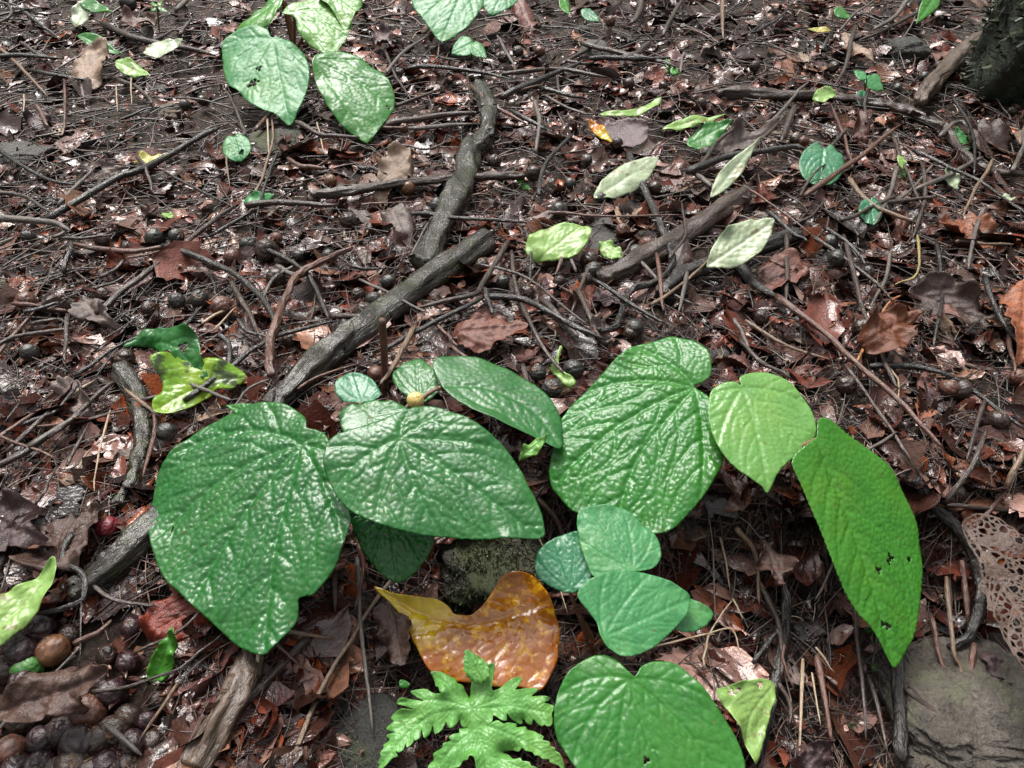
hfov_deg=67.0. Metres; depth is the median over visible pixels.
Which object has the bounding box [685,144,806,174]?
twig
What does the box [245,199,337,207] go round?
twig
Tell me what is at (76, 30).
round fruit
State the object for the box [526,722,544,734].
dead leaf
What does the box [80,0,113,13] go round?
fallen leaf
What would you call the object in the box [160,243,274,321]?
twig
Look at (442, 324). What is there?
dead leaf
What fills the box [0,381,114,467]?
twig
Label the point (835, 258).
round fruit
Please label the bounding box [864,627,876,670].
tiny seedling
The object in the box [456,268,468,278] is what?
dead leaf
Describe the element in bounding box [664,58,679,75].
tiny seedling
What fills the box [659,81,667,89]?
round fruit
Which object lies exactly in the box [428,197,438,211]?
round fruit
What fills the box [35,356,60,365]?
dead leaf
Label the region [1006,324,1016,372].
twig
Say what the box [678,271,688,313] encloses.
twig
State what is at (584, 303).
twig
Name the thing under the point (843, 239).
twig
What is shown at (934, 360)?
dead leaf
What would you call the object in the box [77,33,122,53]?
fallen leaf
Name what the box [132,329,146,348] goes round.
round fruit
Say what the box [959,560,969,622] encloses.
twig
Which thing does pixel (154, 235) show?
round fruit
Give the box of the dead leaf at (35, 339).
[29,326,72,346]
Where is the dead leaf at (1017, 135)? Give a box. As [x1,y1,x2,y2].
[1009,130,1021,144]
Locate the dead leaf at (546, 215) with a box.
[517,210,552,228]
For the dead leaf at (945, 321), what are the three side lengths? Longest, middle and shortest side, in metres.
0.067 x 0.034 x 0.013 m
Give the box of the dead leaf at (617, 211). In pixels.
[615,206,641,222]
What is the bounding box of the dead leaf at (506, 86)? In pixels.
[495,82,509,91]
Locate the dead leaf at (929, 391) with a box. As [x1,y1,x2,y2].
[925,381,945,418]
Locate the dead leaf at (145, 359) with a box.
[140,351,167,372]
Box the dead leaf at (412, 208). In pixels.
[405,202,414,220]
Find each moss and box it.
[440,536,544,613]
[959,0,1023,104]
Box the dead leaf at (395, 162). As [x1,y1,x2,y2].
[376,141,421,188]
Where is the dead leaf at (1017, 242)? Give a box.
[994,232,1023,246]
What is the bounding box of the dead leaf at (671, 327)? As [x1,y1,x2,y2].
[657,321,684,337]
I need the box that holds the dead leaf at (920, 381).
[917,372,937,398]
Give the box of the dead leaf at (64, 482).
[58,475,90,500]
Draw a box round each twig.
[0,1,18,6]
[0,3,12,23]
[0,47,47,96]
[0,53,63,58]
[0,148,74,184]
[0,191,51,216]
[0,214,71,238]
[0,236,15,246]
[0,311,34,354]
[0,327,76,345]
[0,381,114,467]
[0,399,21,428]
[0,406,45,438]
[0,435,57,459]
[0,646,81,729]
[5,404,57,452]
[11,301,67,311]
[19,41,46,55]
[19,377,83,426]
[22,11,60,40]
[23,302,60,313]
[26,410,125,428]
[27,411,82,447]
[29,68,84,80]
[29,318,69,324]
[34,104,49,126]
[34,463,57,504]
[38,533,88,615]
[43,126,220,219]
[47,385,108,438]
[56,166,95,206]
[60,235,109,239]
[61,231,73,272]
[62,313,69,361]
[63,78,66,131]
[65,422,88,466]
[70,378,96,397]
[72,323,170,376]
[72,448,91,477]
[72,620,111,645]
[74,242,168,265]
[79,581,82,666]
[91,272,127,288]
[91,584,155,606]
[91,633,222,693]
[93,410,110,490]
[94,204,236,314]
[99,21,215,55]
[99,259,123,278]
[104,722,142,755]
[116,78,152,103]
[124,388,160,416]
[126,250,159,258]
[127,394,158,402]
[133,611,200,653]
[135,154,152,191]
[138,683,177,742]
[142,413,157,476]
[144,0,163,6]
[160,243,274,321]
[165,171,240,211]
[174,0,188,11]
[174,97,247,114]
[178,18,192,36]
[183,320,337,401]
[184,306,202,324]
[190,382,231,400]
[209,183,304,237]
[217,333,232,363]
[225,89,246,135]
[225,155,229,187]
[229,278,262,340]
[229,376,275,413]
[236,317,265,336]
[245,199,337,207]
[253,111,272,131]
[254,243,330,320]
[255,115,273,189]
[256,153,277,218]
[258,350,295,365]
[261,265,295,308]
[264,245,352,377]
[269,390,275,401]
[275,264,310,277]
[275,643,310,673]
[287,157,326,170]
[287,630,335,638]
[292,537,440,754]
[295,120,359,137]
[297,363,360,389]
[315,419,339,422]
[329,313,371,318]
[330,571,337,611]
[350,264,380,270]
[354,543,365,608]
[355,557,373,736]
[356,278,428,312]
[357,165,386,173]
[378,13,409,18]
[379,325,415,384]
[380,125,406,128]
[382,111,474,125]
[383,48,410,98]
[385,33,430,73]
[387,295,483,349]
[394,87,444,107]
[402,139,448,149]
[407,64,513,79]
[408,123,474,130]
[409,216,431,259]
[410,211,526,252]
[419,239,509,307]
[429,317,457,346]
[450,344,466,355]
[465,67,477,101]
[470,84,526,123]
[476,262,591,327]
[482,287,493,313]
[488,293,606,340]
[494,84,542,97]
[496,35,515,69]
[500,59,587,99]
[502,67,607,77]
[509,109,546,130]
[510,250,564,373]
[520,363,529,381]
[520,485,543,542]
[522,228,532,283]
[529,487,564,535]
[533,100,541,151]
[537,132,574,195]
[538,297,578,337]
[541,86,586,98]
[545,94,594,114]
[545,688,554,714]
[548,211,681,217]
[555,74,561,96]
[555,256,563,274]
[560,35,606,65]
[565,59,596,64]
[568,256,576,272]
[571,262,589,311]
[576,288,596,329]
[579,40,676,67]
[589,55,670,60]
[592,278,664,323]
[618,240,633,260]
[621,40,651,62]
[630,0,643,24]
[641,261,693,303]
[649,259,707,305]
[651,219,677,226]
[655,252,663,310]
[661,0,682,37]
[668,201,686,259]
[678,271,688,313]
[679,52,685,72]
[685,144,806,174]
[692,173,749,198]
[693,180,811,234]
[696,126,735,172]
[707,19,746,48]
[711,482,725,485]
[720,0,724,39]
[732,318,748,345]
[734,526,759,605]
[737,339,790,378]
[739,215,771,235]
[744,319,829,359]
[748,0,794,33]
[748,15,767,36]
[751,619,786,664]
[755,579,784,678]
[765,82,808,123]
[765,209,808,241]
[774,293,942,447]
[777,682,792,724]
[780,104,796,143]
[781,643,793,687]
[783,233,789,298]
[792,200,825,225]
[799,164,825,196]
[799,658,804,750]
[802,124,900,197]
[811,234,892,300]
[811,672,820,725]
[814,562,833,600]
[814,655,831,739]
[817,215,828,236]
[821,28,833,50]
[824,226,865,265]
[829,16,868,27]
[829,102,853,169]
[830,128,848,145]
[835,26,856,84]
[839,0,874,31]
[839,194,898,221]
[842,234,898,389]
[844,364,920,475]
[848,176,915,222]
[853,607,866,739]
[857,294,903,360]
[858,0,942,53]
[863,89,870,123]
[866,674,888,755]
[868,432,896,449]
[869,362,1023,429]
[870,0,894,6]
[870,251,890,306]
[871,636,877,665]
[873,0,909,30]
[875,166,898,223]
[877,196,936,204]
[889,162,934,205]
[890,133,922,205]
[895,235,920,284]
[903,15,915,36]
[904,686,972,753]
[912,149,1023,212]
[912,160,927,238]
[915,156,982,190]
[917,239,943,347]
[930,616,944,667]
[938,120,967,137]
[943,427,987,503]
[944,576,962,671]
[945,503,1018,512]
[951,8,976,15]
[951,94,976,174]
[955,239,1013,245]
[957,159,993,217]
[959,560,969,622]
[965,399,986,462]
[967,207,985,269]
[968,642,977,669]
[972,491,1006,527]
[982,274,1015,341]
[995,600,1021,637]
[1005,444,1023,487]
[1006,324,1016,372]
[1010,126,1023,171]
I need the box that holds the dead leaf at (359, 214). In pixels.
[350,207,373,224]
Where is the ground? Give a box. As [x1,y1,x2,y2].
[0,0,1023,767]
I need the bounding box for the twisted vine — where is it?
[597,152,675,332]
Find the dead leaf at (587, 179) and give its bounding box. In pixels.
[584,168,597,188]
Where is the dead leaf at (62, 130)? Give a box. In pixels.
[51,125,65,134]
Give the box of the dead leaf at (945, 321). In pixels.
[937,315,961,343]
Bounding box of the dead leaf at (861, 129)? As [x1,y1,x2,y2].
[851,108,869,150]
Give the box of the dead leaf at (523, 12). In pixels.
[513,0,540,38]
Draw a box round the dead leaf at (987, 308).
[981,305,1003,315]
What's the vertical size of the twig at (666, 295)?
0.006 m
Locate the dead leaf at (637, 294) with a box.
[632,279,664,303]
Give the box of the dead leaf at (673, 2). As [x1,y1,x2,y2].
[668,0,675,6]
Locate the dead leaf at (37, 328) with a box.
[23,323,63,331]
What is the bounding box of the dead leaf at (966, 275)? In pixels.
[943,268,987,281]
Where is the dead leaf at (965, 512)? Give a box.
[961,508,985,525]
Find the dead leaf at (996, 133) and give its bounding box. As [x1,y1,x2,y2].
[966,118,1012,165]
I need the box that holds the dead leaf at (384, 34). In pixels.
[371,21,393,48]
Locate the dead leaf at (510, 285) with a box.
[508,276,520,305]
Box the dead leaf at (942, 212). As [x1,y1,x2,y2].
[936,207,947,221]
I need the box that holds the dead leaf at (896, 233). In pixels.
[889,210,909,241]
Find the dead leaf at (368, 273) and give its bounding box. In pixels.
[359,270,379,282]
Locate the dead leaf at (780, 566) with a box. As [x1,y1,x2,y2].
[754,539,798,585]
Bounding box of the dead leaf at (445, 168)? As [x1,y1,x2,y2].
[440,166,453,173]
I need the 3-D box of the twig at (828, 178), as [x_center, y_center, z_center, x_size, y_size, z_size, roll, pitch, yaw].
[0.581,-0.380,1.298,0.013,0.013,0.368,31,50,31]
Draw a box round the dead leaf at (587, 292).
[569,282,593,308]
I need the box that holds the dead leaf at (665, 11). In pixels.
[648,9,674,29]
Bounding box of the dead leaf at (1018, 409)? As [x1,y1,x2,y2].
[998,404,1023,423]
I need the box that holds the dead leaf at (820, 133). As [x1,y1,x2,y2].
[805,132,832,141]
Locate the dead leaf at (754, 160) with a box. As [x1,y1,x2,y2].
[747,157,762,166]
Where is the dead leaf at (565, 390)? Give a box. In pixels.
[556,385,577,397]
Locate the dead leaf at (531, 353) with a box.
[515,346,539,363]
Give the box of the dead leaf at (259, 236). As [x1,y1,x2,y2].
[252,230,273,246]
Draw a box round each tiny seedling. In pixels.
[150,1,168,31]
[222,133,250,173]
[226,403,249,413]
[451,36,486,63]
[512,170,530,190]
[559,0,599,21]
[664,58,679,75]
[799,142,843,188]
[809,7,850,32]
[854,70,883,104]
[858,197,881,224]
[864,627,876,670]
[897,155,906,179]
[916,0,939,23]
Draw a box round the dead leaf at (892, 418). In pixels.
[884,410,896,422]
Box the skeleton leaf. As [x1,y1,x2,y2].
[962,513,1023,669]
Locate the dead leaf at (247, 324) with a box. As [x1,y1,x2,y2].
[236,314,258,345]
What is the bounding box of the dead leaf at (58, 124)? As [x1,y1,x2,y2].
[48,121,70,127]
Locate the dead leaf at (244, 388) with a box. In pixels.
[225,385,246,392]
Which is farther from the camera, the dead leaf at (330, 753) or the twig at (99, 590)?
the twig at (99, 590)
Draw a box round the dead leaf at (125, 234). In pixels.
[123,224,151,240]
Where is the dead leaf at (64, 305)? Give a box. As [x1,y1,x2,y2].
[32,297,71,314]
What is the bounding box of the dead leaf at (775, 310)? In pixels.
[765,302,780,311]
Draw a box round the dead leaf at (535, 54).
[528,52,542,61]
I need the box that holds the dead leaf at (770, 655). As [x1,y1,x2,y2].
[764,628,778,669]
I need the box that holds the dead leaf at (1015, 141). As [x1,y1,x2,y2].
[1006,121,1021,149]
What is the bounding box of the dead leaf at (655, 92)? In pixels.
[645,89,665,96]
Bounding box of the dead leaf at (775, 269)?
[754,247,809,297]
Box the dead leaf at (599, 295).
[593,288,626,307]
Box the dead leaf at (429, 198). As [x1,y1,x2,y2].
[425,193,433,202]
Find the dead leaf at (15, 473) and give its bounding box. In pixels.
[13,459,40,475]
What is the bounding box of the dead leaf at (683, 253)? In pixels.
[667,237,692,267]
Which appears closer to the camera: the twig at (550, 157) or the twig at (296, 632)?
the twig at (296, 632)
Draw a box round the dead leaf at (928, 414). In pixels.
[915,398,936,421]
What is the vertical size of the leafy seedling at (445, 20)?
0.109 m
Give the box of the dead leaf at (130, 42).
[123,39,140,45]
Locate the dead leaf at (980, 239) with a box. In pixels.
[968,229,989,241]
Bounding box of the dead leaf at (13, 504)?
[0,488,48,551]
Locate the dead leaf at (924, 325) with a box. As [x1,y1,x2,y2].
[913,321,945,334]
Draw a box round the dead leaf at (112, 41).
[108,38,121,44]
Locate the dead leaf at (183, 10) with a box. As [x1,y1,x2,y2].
[170,5,189,17]
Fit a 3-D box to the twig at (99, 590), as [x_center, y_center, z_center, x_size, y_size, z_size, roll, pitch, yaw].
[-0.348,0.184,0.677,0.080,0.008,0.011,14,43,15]
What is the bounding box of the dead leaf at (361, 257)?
[356,248,370,266]
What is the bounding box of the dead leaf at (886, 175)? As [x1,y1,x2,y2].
[870,173,899,176]
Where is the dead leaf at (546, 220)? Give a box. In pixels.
[533,217,553,225]
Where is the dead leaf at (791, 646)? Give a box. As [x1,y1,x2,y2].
[788,621,832,657]
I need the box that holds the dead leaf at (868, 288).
[848,281,870,297]
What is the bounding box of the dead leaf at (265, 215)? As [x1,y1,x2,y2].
[247,198,284,221]
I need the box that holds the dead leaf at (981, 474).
[953,466,997,488]
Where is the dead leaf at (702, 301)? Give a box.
[682,284,715,312]
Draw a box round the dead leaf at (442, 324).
[427,313,446,329]
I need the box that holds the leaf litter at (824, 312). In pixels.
[0,0,1023,767]
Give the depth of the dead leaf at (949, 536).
0.80 m
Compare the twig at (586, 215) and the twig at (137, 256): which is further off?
the twig at (586, 215)
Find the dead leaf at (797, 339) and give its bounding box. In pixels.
[783,338,809,345]
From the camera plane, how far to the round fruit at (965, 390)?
0.87 m
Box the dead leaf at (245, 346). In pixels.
[238,338,262,366]
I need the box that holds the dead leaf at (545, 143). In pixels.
[533,140,551,151]
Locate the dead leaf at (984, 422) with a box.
[968,414,988,425]
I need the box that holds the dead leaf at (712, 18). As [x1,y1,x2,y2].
[701,13,719,27]
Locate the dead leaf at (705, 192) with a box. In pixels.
[689,184,709,200]
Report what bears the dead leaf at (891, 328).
on the leaf litter at (824, 312)
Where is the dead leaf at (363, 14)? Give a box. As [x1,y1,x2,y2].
[355,12,369,20]
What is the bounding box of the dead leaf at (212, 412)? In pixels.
[195,401,229,420]
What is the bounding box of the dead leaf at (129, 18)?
[119,5,156,28]
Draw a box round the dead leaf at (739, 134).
[712,115,783,156]
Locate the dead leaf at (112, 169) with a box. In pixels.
[82,161,127,183]
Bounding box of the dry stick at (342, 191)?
[310,171,525,199]
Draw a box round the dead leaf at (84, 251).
[65,249,94,254]
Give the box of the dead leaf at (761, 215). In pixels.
[736,211,780,226]
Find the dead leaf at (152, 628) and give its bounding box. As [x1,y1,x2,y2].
[137,593,208,646]
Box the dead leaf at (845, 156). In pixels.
[842,151,854,160]
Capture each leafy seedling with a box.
[148,356,562,654]
[222,0,394,142]
[412,0,517,41]
[535,504,744,767]
[549,337,922,667]
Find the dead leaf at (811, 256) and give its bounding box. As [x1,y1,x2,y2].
[800,252,816,266]
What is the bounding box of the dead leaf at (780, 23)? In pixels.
[770,13,787,27]
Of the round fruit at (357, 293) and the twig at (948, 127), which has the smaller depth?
the round fruit at (357, 293)
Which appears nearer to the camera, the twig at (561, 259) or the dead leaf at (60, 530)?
the dead leaf at (60, 530)
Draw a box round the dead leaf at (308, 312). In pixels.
[292,304,319,322]
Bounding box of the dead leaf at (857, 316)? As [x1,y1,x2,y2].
[852,312,863,319]
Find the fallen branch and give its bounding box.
[261,228,495,405]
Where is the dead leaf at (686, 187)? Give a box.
[677,179,698,192]
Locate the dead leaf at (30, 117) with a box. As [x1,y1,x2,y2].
[22,107,51,130]
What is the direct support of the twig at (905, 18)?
on the leaf litter at (824, 312)
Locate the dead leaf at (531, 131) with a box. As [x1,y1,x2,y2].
[521,124,536,144]
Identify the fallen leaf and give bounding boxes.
[0,556,56,645]
[71,0,88,27]
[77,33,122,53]
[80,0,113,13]
[115,57,148,77]
[124,323,207,378]
[133,151,167,163]
[143,38,182,57]
[146,627,177,681]
[150,352,245,413]
[162,211,173,218]
[243,190,273,204]
[374,571,559,690]
[519,433,548,460]
[525,222,591,262]
[587,118,612,141]
[594,157,657,198]
[599,239,621,259]
[600,97,661,116]
[604,118,649,146]
[662,114,724,130]
[687,119,731,149]
[706,218,774,268]
[710,137,759,197]
[716,679,775,764]
[812,86,835,101]
[945,166,961,189]
[954,126,970,150]
[998,193,1015,201]
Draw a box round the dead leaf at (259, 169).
[237,160,266,176]
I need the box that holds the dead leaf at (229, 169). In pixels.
[213,163,238,185]
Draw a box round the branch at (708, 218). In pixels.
[596,186,751,285]
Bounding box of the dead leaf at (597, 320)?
[591,312,615,346]
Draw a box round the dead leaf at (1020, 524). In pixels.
[1007,513,1023,529]
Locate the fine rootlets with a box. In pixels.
[0,0,1023,767]
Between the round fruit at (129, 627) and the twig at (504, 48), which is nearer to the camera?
the round fruit at (129, 627)
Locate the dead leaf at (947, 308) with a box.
[942,304,959,321]
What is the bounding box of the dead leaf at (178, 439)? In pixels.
[175,434,187,444]
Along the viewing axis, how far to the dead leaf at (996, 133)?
1.39 m
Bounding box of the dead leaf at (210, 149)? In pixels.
[206,142,224,160]
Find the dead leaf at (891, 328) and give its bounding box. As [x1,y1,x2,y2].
[856,302,921,354]
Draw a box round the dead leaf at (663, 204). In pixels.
[662,203,673,211]
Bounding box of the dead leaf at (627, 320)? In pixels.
[611,315,641,322]
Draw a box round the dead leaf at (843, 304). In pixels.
[840,302,857,306]
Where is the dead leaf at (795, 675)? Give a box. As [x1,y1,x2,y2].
[785,655,799,685]
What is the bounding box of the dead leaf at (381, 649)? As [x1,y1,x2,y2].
[375,639,386,662]
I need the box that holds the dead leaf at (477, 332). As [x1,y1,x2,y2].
[451,312,527,353]
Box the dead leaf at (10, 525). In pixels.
[5,511,30,528]
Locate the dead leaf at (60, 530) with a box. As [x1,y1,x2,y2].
[8,501,104,572]
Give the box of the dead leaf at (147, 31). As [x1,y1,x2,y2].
[134,25,153,38]
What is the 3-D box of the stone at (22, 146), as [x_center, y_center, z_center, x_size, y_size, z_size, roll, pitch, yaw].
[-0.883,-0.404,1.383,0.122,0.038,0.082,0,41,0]
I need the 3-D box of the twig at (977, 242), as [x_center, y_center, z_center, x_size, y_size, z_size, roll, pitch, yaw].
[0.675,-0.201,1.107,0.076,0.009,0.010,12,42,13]
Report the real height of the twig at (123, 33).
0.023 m
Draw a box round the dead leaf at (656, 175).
[651,172,658,180]
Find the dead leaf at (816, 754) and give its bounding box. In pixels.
[789,739,834,767]
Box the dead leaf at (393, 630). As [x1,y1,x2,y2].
[372,599,411,665]
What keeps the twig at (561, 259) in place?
on the twig litter at (550, 500)
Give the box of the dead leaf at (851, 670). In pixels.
[838,652,857,685]
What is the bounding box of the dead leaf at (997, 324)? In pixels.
[987,313,1014,338]
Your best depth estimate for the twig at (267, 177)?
1.24 m
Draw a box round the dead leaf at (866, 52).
[841,32,873,61]
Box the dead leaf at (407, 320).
[400,302,424,327]
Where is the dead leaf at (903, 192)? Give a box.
[893,187,910,197]
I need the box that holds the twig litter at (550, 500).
[0,0,1023,767]
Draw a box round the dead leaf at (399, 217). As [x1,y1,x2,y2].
[381,203,415,248]
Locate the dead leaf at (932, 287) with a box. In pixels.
[907,271,1010,331]
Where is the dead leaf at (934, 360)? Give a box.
[920,347,944,364]
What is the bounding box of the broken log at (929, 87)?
[913,24,984,107]
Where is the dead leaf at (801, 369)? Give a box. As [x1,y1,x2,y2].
[789,364,821,380]
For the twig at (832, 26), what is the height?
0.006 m
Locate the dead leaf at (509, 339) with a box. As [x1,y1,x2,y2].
[502,337,522,344]
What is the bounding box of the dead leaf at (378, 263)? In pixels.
[375,258,393,268]
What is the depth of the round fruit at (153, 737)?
0.61 m
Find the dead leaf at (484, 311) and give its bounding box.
[475,306,499,317]
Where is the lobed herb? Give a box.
[378,649,564,767]
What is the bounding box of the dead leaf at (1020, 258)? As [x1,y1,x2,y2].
[1015,256,1023,265]
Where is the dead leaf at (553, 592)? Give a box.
[549,588,577,597]
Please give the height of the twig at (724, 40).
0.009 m
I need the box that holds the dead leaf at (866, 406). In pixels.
[852,404,881,409]
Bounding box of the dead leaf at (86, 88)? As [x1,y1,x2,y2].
[68,77,91,106]
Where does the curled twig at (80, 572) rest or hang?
on the dark log at (122, 554)
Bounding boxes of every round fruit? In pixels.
[0,632,38,666]
[0,656,9,686]
[0,734,27,764]
[0,752,28,767]
[4,722,39,735]
[7,670,37,684]
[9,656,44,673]
[13,291,36,309]
[19,230,36,243]
[19,343,40,361]
[21,331,32,342]
[21,612,58,640]
[23,749,55,767]
[25,725,53,753]
[34,634,71,666]
[38,715,53,723]
[43,756,56,767]
[45,715,72,750]
[53,752,89,767]
[56,624,79,645]
[57,723,91,754]
[67,694,108,725]
[72,26,81,33]
[80,755,94,767]
[88,673,110,693]
[89,724,109,755]
[92,677,129,709]
[92,747,122,767]
[93,233,110,246]
[93,516,118,537]
[94,287,109,300]
[95,644,117,664]
[96,551,104,560]
[97,715,129,746]
[113,348,135,364]
[114,703,142,727]
[115,650,140,674]
[115,728,145,756]
[116,73,126,80]
[119,0,136,10]
[120,616,142,638]
[120,754,138,767]
[121,241,131,247]
[130,758,142,767]
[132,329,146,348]
[135,710,158,731]
[140,301,155,316]
[143,729,164,750]
[144,228,163,243]
[146,689,164,710]
[156,422,177,440]
[167,292,185,308]
[168,228,184,241]
[179,99,190,110]
[189,289,208,306]
[197,95,208,105]
[210,295,233,318]
[223,248,239,265]
[239,236,255,247]
[254,239,278,262]
[265,267,285,286]
[270,232,282,244]
[274,253,289,267]
[282,333,297,347]
[292,249,304,262]
[301,40,309,47]
[306,192,320,201]
[321,249,334,262]
[324,174,336,187]
[339,212,356,228]
[351,287,365,300]
[353,302,369,313]
[365,291,380,302]
[367,365,381,382]
[380,274,395,287]
[394,67,404,77]
[399,123,408,132]
[400,181,415,194]
[406,392,423,407]
[421,206,432,220]
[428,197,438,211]
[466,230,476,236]
[475,258,488,269]
[487,154,500,168]
[493,315,507,322]
[496,274,509,288]
[497,51,508,63]
[512,45,523,56]
[520,285,534,298]
[525,165,540,181]
[529,364,545,381]
[535,45,544,56]
[539,294,556,307]
[541,378,562,397]
[542,261,556,267]
[550,201,567,219]
[552,275,565,288]
[562,359,583,379]
[564,177,575,189]
[578,272,592,285]
[580,154,592,166]
[580,250,598,267]
[583,212,594,222]
[584,261,601,277]
[596,192,607,203]
[605,15,615,27]
[611,137,622,149]
[616,223,629,233]
[623,77,634,89]
[623,328,637,340]
[624,319,643,337]
[626,244,640,254]
[638,237,652,244]
[647,181,661,194]
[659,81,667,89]
[695,97,706,108]
[699,146,711,156]
[749,60,759,71]
[753,309,769,324]
[789,132,801,143]
[798,135,808,146]
[822,234,838,249]
[827,61,838,72]
[827,249,845,267]
[835,375,857,394]
[851,319,866,334]
[859,265,874,279]
[891,83,901,93]
[911,19,921,28]
[918,71,928,81]
[932,60,940,68]
[938,379,958,396]
[951,483,968,501]
[954,379,973,400]
[986,410,1011,429]
[1007,105,1018,116]
[1009,369,1023,385]
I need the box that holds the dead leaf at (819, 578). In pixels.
[797,563,826,592]
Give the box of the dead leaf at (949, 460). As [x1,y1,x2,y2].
[941,450,968,484]
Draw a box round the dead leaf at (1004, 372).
[1001,365,1012,383]
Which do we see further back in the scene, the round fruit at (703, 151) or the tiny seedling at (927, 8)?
the tiny seedling at (927, 8)
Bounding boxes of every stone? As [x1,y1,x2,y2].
[0,141,56,167]
[153,84,173,94]
[157,103,183,120]
[248,127,304,156]
[328,693,399,767]
[440,538,545,611]
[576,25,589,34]
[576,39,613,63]
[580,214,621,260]
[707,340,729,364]
[716,27,725,34]
[870,636,1023,767]
[887,36,931,64]
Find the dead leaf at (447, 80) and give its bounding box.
[431,75,460,96]
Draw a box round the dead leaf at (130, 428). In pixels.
[129,420,132,435]
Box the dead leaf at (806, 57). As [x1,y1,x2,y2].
[798,51,811,66]
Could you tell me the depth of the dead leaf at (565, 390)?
0.88 m
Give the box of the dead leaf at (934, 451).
[929,443,944,464]
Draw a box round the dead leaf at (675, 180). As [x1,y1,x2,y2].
[646,164,681,191]
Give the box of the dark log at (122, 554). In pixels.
[59,506,157,600]
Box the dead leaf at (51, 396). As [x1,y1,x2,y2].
[43,392,64,405]
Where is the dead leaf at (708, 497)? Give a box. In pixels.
[703,481,719,500]
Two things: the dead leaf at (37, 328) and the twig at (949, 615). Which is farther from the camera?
the dead leaf at (37, 328)
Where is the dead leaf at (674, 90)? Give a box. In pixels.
[670,84,693,94]
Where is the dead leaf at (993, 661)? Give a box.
[979,651,1012,683]
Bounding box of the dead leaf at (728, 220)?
[713,205,744,228]
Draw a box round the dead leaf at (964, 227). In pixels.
[939,213,996,238]
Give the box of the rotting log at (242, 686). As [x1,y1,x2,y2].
[179,629,313,767]
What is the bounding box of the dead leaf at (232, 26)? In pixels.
[219,22,238,32]
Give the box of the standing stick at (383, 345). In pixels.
[379,317,388,394]
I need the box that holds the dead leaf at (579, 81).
[572,78,583,89]
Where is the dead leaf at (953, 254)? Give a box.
[942,253,967,258]
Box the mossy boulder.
[964,0,1023,109]
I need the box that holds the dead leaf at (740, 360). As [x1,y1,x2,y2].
[715,352,752,369]
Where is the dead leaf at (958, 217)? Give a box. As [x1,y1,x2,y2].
[948,213,963,220]
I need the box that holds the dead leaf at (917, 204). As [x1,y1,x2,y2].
[912,199,927,209]
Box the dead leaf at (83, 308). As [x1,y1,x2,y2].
[68,295,124,332]
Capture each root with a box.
[23,94,24,110]
[110,360,152,509]
[115,86,117,112]
[130,77,131,103]
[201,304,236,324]
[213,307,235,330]
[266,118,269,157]
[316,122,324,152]
[408,78,499,268]
[538,539,567,614]
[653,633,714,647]
[702,601,732,667]
[707,627,740,653]
[716,85,1023,177]
[719,537,729,589]
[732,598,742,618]
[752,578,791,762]
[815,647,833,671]
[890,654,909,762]
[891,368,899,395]
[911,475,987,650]
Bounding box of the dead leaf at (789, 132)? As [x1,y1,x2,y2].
[764,128,792,142]
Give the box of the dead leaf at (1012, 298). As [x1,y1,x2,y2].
[999,279,1023,365]
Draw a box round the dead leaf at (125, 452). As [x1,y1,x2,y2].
[110,449,162,459]
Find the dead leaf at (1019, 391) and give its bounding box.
[1012,381,1023,404]
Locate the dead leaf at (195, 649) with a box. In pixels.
[174,634,227,659]
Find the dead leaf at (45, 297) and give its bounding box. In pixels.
[23,293,55,324]
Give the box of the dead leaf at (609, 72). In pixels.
[585,64,620,84]
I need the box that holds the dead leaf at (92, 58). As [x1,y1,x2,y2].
[69,37,108,89]
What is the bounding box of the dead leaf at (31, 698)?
[0,661,108,722]
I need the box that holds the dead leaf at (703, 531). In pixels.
[677,518,709,540]
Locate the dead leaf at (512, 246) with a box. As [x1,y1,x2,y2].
[495,240,517,248]
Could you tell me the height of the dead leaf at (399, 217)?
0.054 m
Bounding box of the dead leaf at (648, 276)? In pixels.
[638,271,657,279]
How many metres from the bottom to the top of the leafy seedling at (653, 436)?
0.139 m
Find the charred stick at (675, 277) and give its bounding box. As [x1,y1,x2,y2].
[655,227,804,298]
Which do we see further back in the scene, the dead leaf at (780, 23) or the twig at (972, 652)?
the dead leaf at (780, 23)
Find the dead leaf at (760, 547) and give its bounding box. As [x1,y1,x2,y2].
[736,539,776,552]
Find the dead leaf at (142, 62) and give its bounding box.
[136,59,155,76]
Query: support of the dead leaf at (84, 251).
on the leaf litter at (824, 312)
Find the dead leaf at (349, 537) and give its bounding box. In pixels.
[346,530,355,546]
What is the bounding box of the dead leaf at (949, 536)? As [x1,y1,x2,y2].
[942,524,979,541]
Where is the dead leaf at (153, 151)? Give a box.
[129,147,166,169]
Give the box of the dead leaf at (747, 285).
[739,283,760,292]
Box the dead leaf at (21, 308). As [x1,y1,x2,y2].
[14,302,65,316]
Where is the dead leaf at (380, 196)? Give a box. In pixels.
[374,189,390,210]
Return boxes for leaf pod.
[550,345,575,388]
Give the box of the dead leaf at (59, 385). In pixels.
[50,375,94,415]
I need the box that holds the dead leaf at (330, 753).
[312,744,335,762]
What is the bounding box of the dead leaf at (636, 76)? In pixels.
[631,71,643,82]
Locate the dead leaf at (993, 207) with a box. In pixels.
[976,205,1004,210]
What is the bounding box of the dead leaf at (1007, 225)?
[996,222,1012,227]
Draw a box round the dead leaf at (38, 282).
[28,278,43,289]

